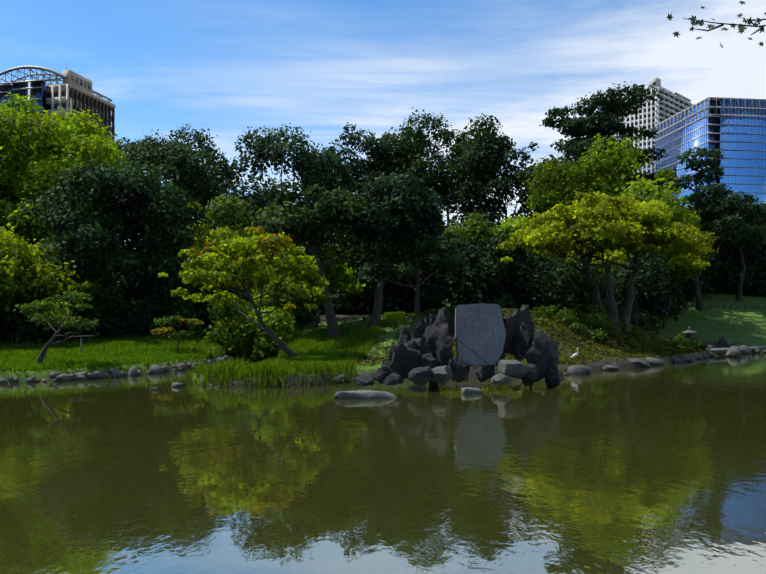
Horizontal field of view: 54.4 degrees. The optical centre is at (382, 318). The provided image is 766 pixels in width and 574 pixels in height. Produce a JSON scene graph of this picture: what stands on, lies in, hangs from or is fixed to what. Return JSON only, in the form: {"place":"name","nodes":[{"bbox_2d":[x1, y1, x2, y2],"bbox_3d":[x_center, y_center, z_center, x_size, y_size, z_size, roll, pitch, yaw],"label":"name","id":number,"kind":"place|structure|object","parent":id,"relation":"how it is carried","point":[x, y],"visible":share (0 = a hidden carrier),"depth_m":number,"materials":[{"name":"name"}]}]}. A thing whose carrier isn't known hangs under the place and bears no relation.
{"place":"outdoors","nodes":[
{"label":"outdoors","id":0,"kind":"place"},
{"bbox_2d":[0,329,231,378],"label":"meadow grass","id":1,"kind":"structure","parent":0,"point":[23,356],"depth_m":43.45,"materials":[{"name":"green plant"}]},
{"bbox_2d":[13,291,99,363],"bbox_3d":[-15.229,0.675,35.806,4.253,4.072,4.028,0,0,-1],"label":"tree","id":2,"kind":"object","parent":1,"relation":"on","point":[72,322],"visible":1,"depth_m":35.58,"materials":[{"name":"green plant"}]},
{"bbox_2d":[0,349,765,573],"bbox_3d":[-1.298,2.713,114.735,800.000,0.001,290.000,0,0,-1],"label":"pond water","id":3,"kind":"structure","parent":0,"point":[123,475],"depth_m":12.82,"materials":[{"name":"green liquid"}]},
{"bbox_2d":[186,356,363,387],"bbox_3d":[-4.691,2.220,32.262,7.756,1.086,5.990,0,0,-1],"label":"reed bed","id":4,"kind":"object","parent":3,"relation":"on","point":[260,371],"visible":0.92,"depth_m":30.43,"materials":[{"name":"green plant"}]},
{"bbox_2d":[149,385,482,398],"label":"rocks","id":5,"kind":"object","parent":3,"relation":"on","point":[364,394],"visible":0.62,"depth_m":25.27,"materials":[{"name":"grey stone"}]},
{"bbox_2d":[351,304,563,387],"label":"rocks","id":6,"kind":"object","parent":3,"relation":"on","point":[428,347],"depth_m":29.37,"materials":[{"name":"grey stone"}]},
{"bbox_2d":[455,303,505,366],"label":"stone slab","id":7,"kind":"structure","parent":6,"relation":"on","point":[480,334],"depth_m":29.84,"materials":[{"name":"grey stone"}]},
{"bbox_2d":[0,292,765,387],"bbox_3d":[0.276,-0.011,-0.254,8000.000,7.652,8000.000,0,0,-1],"label":"ground","id":8,"kind":"structure","parent":0,"point":[740,326],"depth_m":55.56,"materials":[{"name":"green plant"}]},
{"bbox_2d":[0,293,7,313],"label":"lime tree","id":9,"kind":"object","parent":8,"relation":"on","point":[2,305],"visible":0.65,"depth_m":50.75,"materials":[{"name":"green plant"}]},
{"bbox_2d":[0,169,53,246],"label":"tree","id":10,"kind":"object","parent":8,"relation":"on","point":[6,203],"visible":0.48,"depth_m":63.90,"materials":[{"name":"green plant"}]},
{"bbox_2d":[0,222,106,344],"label":"lime tree","id":11,"kind":"object","parent":8,"relation":"on","point":[22,271],"visible":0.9,"depth_m":50.03,"materials":[{"name":"green plant"}]},
{"bbox_2d":[0,66,115,244],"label":"office building","id":12,"kind":"structure","parent":8,"relation":"on","point":[74,90],"depth_m":240.79,"materials":[{"name":"beige concrete"}]},
{"bbox_2d":[0,92,155,245],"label":"zelkova","id":13,"kind":"object","parent":8,"relation":"on","point":[54,144],"visible":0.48,"depth_m":66.56,"materials":[{"name":"green plant"}]},
{"bbox_2d":[69,335,93,352],"bbox_3d":[-16.557,1.953,40.881,1.302,2.121,0.088,0,0,-16],"label":"wooden post","id":14,"kind":"object","parent":8,"relation":"on","point":[81,339],"visible":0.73,"depth_m":40.85,"materials":[{"name":"brown wood"}]},
{"bbox_2d":[16,158,213,333],"bbox_3d":[-20.113,-5.309,57.343,12.993,14.307,14.369,0,0,34],"label":"dark broadleaf","id":15,"kind":"object","parent":8,"relation":"on","point":[120,197],"visible":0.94,"depth_m":54.52,"materials":[{"name":"green plant"}]},
{"bbox_2d":[0,248,260,343],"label":"thicket","id":16,"kind":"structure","parent":8,"relation":"on","point":[146,306],"depth_m":54.76,"materials":[{"name":"green plant"}]},
{"bbox_2d":[0,354,276,387],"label":"shore stones","id":17,"kind":"object","parent":8,"relation":"on","point":[132,371],"visible":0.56,"depth_m":34.64,"materials":[{"name":"grey stone"}]},
{"bbox_2d":[110,124,239,230],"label":"tree","id":18,"kind":"object","parent":8,"relation":"on","point":[182,157],"visible":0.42,"depth_m":90.40,"materials":[{"name":"green plant"}]},
{"bbox_2d":[150,316,202,350],"bbox_3d":[-12.347,1.098,44.811,3.098,2.638,2.714,0,0,-34],"label":"tree","id":19,"kind":"object","parent":8,"relation":"on","point":[170,331],"visible":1,"depth_m":44.71,"materials":[{"name":"green plant"}]},
{"bbox_2d":[157,201,210,258],"bbox_3d":[-14.835,-4.103,60.079,7.080,10.524,6.938,0,0,-1],"label":"tree","id":20,"kind":"object","parent":8,"relation":"on","point":[198,241],"visible":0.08,"depth_m":60.73,"materials":[{"name":"green plant"}]},
{"bbox_2d":[173,145,240,226],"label":"tree","id":21,"kind":"object","parent":8,"relation":"on","point":[217,157],"visible":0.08,"depth_m":100.08,"materials":[{"name":"green plant"}]},
{"bbox_2d":[201,194,288,291],"bbox_3d":[-12.157,-4.912,65.754,8.485,12.204,8.457,0,0,-40],"label":"broadleaf","id":22,"kind":"object","parent":8,"relation":"on","point":[223,212],"visible":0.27,"depth_m":64.64,"materials":[{"name":"green plant"}]},
{"bbox_2d":[158,225,332,357],"bbox_3d":[-7.160,-1.151,40.302,9.075,7.708,8.351,0,0,-1],"label":"maple","id":23,"kind":"object","parent":8,"relation":"on","point":[253,260],"visible":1,"depth_m":39.13,"materials":[{"name":"green plant"}]},
{"bbox_2d":[203,281,320,360],"bbox_3d":[-7.575,0.032,51.866,6.449,7.454,10.551,0,0,31],"label":"bush","id":24,"kind":"object","parent":8,"relation":"on","point":[243,337],"visible":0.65,"depth_m":48.96,"materials":[{"name":"green plant"}]},
{"bbox_2d":[206,123,363,249],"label":"tree","id":25,"kind":"object","parent":8,"relation":"on","point":[312,167],"visible":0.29,"depth_m":79.09,"materials":[{"name":"green plant"}]},
{"bbox_2d":[251,241,365,327],"bbox_3d":[-4.992,-2.327,51.771,7.783,6.453,7.422,0,0,-45],"label":"broadleaf","id":26,"kind":"object","parent":8,"relation":"on","point":[337,272],"visible":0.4,"depth_m":50.29,"materials":[{"name":"green plant"}]},
{"bbox_2d":[246,178,379,339],"bbox_3d":[-4.410,-3.539,47.840,8.493,10.229,8.256,0,0,-12],"label":"broadleaf","id":27,"kind":"object","parent":8,"relation":"on","point":[301,227],"visible":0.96,"depth_m":45.88,"materials":[{"name":"green plant"}]},
{"bbox_2d":[298,154,374,237],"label":"tree","id":28,"kind":"object","parent":8,"relation":"on","point":[358,180],"visible":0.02,"depth_m":96.45,"materials":[{"name":"green plant"}]},
{"bbox_2d":[274,311,404,366],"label":"grass","id":29,"kind":"structure","parent":8,"relation":"on","point":[310,345],"depth_m":44.72,"materials":[{"name":"green plant"}]},
{"bbox_2d":[320,122,415,233],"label":"tree","id":30,"kind":"object","parent":8,"relation":"on","point":[371,145],"visible":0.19,"depth_m":87.24,"materials":[{"name":"green plant"}]},
{"bbox_2d":[15,190,765,325],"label":"trees","id":31,"kind":"object","parent":8,"relation":"on","point":[721,273],"visible":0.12,"depth_m":85.60,"materials":[{"name":"green plant"}]},
{"bbox_2d":[340,168,448,328],"bbox_3d":[0.761,-4.181,47.568,7.143,10.476,6.932,0,0,-1],"label":"broadleaf","id":32,"kind":"object","parent":8,"relation":"on","point":[410,206],"visible":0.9,"depth_m":46.21,"materials":[{"name":"green plant"}]},
{"bbox_2d":[363,141,455,225],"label":"tree","id":33,"kind":"object","parent":8,"relation":"on","point":[428,192],"depth_m":98.05,"materials":[{"name":"green plant"}]},
{"bbox_2d":[358,107,521,227],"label":"tree","id":34,"kind":"object","parent":8,"relation":"on","point":[439,178],"visible":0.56,"depth_m":87.92,"materials":[{"name":"green plant"}]},
{"bbox_2d":[375,374,544,382],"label":"rocks","id":35,"kind":"object","parent":8,"relation":"on","point":[489,380],"visible":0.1,"depth_m":31.48,"materials":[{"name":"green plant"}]},
{"bbox_2d":[307,318,626,368],"bbox_3d":[2.764,1.033,40.649,21.800,2.713,14.098,0,0,-39],"label":"ground cover behind rocks","id":36,"kind":"object","parent":8,"relation":"on","point":[562,360],"visible":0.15,"depth_m":39.12,"materials":[{"name":"green plant"}]},
{"bbox_2d":[275,225,670,334],"bbox_3d":[6.703,-2.587,60.554,34.856,10.217,16.955,0,0,-1],"label":"thicket","id":37,"kind":"object","parent":8,"relation":"on","point":[510,284],"visible":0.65,"depth_m":55.64,"materials":[{"name":"green plant"}]},
{"bbox_2d":[438,212,539,277],"bbox_3d":[8.693,-3.665,62.304,8.383,10.925,9.691,0,0,-42],"label":"broadleaf","id":38,"kind":"object","parent":8,"relation":"on","point":[476,233],"visible":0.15,"depth_m":61.35,"materials":[{"name":"green plant"}]},
{"bbox_2d":[457,131,549,225],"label":"tree","id":39,"kind":"object","parent":8,"relation":"on","point":[504,183],"visible":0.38,"depth_m":83.47,"materials":[{"name":"green plant"}]},
{"bbox_2d":[510,204,534,220],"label":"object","id":40,"kind":"object","parent":8,"relation":"on","point":[517,214],"depth_m":94.68,"materials":[{"name":"green plant"}]},
{"bbox_2d":[493,213,552,264],"bbox_3d":[11.878,-3.436,64.415,6.247,11.178,6.344,0,0,-22],"label":"broadleaf","id":41,"kind":"object","parent":8,"relation":"on","point":[507,225],"visible":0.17,"depth_m":63.37,"materials":[{"name":"green plant"}]},
{"bbox_2d":[332,336,739,383],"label":"shore stones","id":42,"kind":"object","parent":8,"relation":"on","point":[723,341],"visible":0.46,"depth_m":41.73,"materials":[{"name":"grey stone"}]},
{"bbox_2d":[504,81,683,272],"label":"tall pine","id":43,"kind":"object","parent":8,"relation":"on","point":[601,119],"visible":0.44,"depth_m":74.86,"materials":[{"name":"green plant"}]},
{"bbox_2d":[519,133,709,275],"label":"tall broadleaf","id":44,"kind":"object","parent":8,"relation":"on","point":[587,179],"visible":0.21,"depth_m":67.94,"materials":[{"name":"green plant"}]},
{"bbox_2d":[592,77,693,198],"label":"residential tower","id":45,"kind":"structure","parent":8,"relation":"on","point":[658,111],"depth_m":437.39,"materials":[{"name":"grey concrete"}]},
{"bbox_2d":[635,249,704,328],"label":"tree","id":46,"kind":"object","parent":8,"relation":"on","point":[687,272],"depth_m":77.30,"materials":[{"name":"green plant"}]},
{"bbox_2d":[672,146,741,310],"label":"tree","id":47,"kind":"object","parent":8,"relation":"on","point":[706,210],"visible":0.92,"depth_m":83.49,"materials":[{"name":"green plant"}]},
{"bbox_2d":[654,97,765,206],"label":"glass office tower","id":48,"kind":"structure","parent":8,"relation":"on","point":[734,129],"depth_m":352.62,"materials":[{"name":"blue glass"}]},
{"bbox_2d":[682,303,765,308],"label":"lawn fence","id":49,"kind":"object","parent":8,"relation":"on","point":[720,303],"visible":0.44,"depth_m":84.78,"materials":[{"name":"brown wood"}]},
{"bbox_2d":[705,345,765,356],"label":"rocks","id":50,"kind":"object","parent":8,"relation":"on","point":[734,351],"depth_m":56.72,"materials":[{"name":"grey stone"}]},
{"bbox_2d":[708,191,765,300],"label":"tree","id":51,"kind":"object","parent":8,"relation":"on","point":[735,232],"visible":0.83,"depth_m":86.65,"materials":[{"name":"green plant"}]},
{"bbox_2d":[747,201,765,254],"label":"tree","id":52,"kind":"object","parent":8,"relation":"on","point":[763,204],"depth_m":102.28,"materials":[{"name":"green plant"}]},
{"bbox_2d":[0,0,765,246],"label":"sky","id":53,"kind":"structure","parent":0,"point":[225,67],"materials":[{"name":"blue"}]},
{"bbox_2d":[180,307,708,360],"bbox_3d":[8.523,0.794,55.266,26.288,3.250,39.863,0,0,44],"label":"ground cover","id":54,"kind":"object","parent":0,"point":[642,341],"depth_m":47.74,"materials":[{"name":"green plant"}]},
{"bbox_2d":[361,220,468,313],"bbox_3d":[2.176,-3.374,49.862,7.288,6.828,7.951,0,0,-1],"label":"tree","id":55,"kind":"object","parent":54,"relation":"on","point":[407,252],"visible":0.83,"depth_m":48.52,"materials":[{"name":"green plant"}]},
{"bbox_2d":[496,191,718,331],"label":"maple","id":56,"kind":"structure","parent":54,"relation":"on","point":[562,230],"depth_m":49.08,"materials":[{"name":"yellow plant"}]},
{"bbox_2d":[531,303,706,349],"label":"shrubs","id":57,"kind":"object","parent":54,"relation":"on","point":[602,320],"visible":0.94,"depth_m":49.18,"materials":[{"name":"green plant"}]},
{"bbox_2d":[682,326,696,345],"bbox_3d":[22.580,1.372,54.856,1.088,1.680,1.088,0,0,-18],"label":"stone lantern","id":58,"kind":"object","parent":54,"relation":"on","point":[689,333],"visible":0.75,"depth_m":54.69,"materials":[{"name":"grey stone"}]},
{"bbox_2d":[667,1,765,47],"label":"maple branch","id":59,"kind":"object","parent":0,"point":[741,27],"visible":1,"depth_m":4.99,"materials":[{"name":"green plant"}]}
]}

